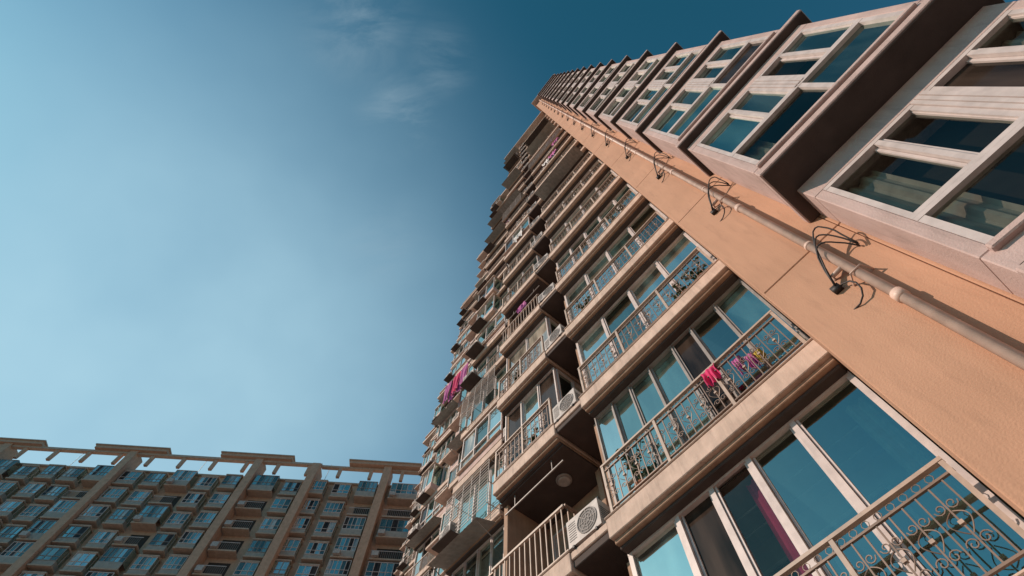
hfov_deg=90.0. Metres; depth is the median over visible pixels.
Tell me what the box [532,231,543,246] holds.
air conditioner unit
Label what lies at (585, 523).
air conditioner unit
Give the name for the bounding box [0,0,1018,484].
sky
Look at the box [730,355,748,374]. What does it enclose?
hanging laundry
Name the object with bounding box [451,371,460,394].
hanging laundry
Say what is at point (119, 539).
window frames
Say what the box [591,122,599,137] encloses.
cable loop
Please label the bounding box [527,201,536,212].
air conditioner unit
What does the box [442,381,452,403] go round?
hanging laundry
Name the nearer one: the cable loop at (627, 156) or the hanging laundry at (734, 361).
the hanging laundry at (734, 361)
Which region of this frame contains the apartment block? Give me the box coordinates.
[0,437,421,575]
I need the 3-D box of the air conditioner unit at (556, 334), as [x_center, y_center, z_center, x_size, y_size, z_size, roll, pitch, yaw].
[1.117,1.383,12.938,0.503,0.525,0.833,12,-69,-5]
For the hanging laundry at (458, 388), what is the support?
hanging from the residential tower
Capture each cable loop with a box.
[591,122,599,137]
[605,129,614,146]
[624,138,635,160]
[653,151,670,181]
[707,177,730,220]
[812,226,863,309]
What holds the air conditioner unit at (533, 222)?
on the residential tower
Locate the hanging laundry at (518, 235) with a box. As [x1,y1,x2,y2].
[514,228,523,241]
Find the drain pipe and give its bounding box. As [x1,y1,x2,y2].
[539,100,1023,369]
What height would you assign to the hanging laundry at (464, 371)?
2.094 m
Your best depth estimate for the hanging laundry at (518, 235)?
24.37 m
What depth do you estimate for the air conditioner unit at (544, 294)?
15.60 m
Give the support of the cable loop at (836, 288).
attached to the residential tower
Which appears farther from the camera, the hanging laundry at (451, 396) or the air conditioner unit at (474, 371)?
the hanging laundry at (451, 396)
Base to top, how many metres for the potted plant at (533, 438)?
0.760 m
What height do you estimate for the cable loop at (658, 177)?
0.972 m
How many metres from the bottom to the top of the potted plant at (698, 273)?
0.869 m
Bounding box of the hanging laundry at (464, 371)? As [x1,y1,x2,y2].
[459,361,469,383]
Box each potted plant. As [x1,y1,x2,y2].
[510,361,522,380]
[525,427,538,445]
[577,295,589,308]
[615,439,645,489]
[671,282,689,298]
[681,256,706,280]
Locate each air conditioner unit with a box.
[410,523,421,533]
[439,521,457,538]
[463,369,477,380]
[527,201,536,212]
[529,215,539,227]
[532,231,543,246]
[534,253,548,270]
[538,283,554,303]
[544,324,564,350]
[552,388,581,423]
[566,498,610,551]
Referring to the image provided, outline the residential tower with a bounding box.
[394,0,1023,575]
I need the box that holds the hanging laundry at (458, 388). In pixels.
[456,369,467,391]
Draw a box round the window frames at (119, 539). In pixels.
[0,454,417,575]
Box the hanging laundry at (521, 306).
[516,301,526,312]
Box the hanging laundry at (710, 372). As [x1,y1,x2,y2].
[700,365,721,386]
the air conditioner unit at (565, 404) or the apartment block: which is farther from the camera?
the apartment block
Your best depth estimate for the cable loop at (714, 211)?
7.37 m
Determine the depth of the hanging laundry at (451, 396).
31.65 m
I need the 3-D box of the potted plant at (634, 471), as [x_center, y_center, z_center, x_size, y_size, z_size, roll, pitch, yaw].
[1.852,2.583,7.389,0.305,1.074,0.539,37,-73,-13]
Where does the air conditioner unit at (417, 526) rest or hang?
on the residential tower
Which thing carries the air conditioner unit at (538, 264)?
on the residential tower
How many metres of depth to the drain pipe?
4.20 m
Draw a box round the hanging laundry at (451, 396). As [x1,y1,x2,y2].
[448,384,454,402]
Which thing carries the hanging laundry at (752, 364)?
hanging from the residential tower
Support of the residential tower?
on the ground
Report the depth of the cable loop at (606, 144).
15.59 m
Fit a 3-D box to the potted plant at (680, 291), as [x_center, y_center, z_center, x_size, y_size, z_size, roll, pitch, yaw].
[3.149,0.090,9.408,0.452,0.764,0.268,-29,-71,11]
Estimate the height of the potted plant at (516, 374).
1.121 m
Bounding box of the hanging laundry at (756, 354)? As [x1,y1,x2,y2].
[754,348,767,361]
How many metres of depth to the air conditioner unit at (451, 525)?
15.40 m
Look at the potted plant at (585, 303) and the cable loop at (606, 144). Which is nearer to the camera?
the potted plant at (585, 303)
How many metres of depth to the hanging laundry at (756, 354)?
6.72 m
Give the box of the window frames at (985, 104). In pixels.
[399,8,1023,575]
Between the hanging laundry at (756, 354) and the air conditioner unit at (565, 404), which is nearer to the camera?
the hanging laundry at (756, 354)
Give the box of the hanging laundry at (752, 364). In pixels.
[744,352,762,369]
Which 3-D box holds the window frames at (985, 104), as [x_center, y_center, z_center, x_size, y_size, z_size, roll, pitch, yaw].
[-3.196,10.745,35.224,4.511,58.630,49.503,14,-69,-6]
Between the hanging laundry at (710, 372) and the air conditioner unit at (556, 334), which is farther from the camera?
the air conditioner unit at (556, 334)
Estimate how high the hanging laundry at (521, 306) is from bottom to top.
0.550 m

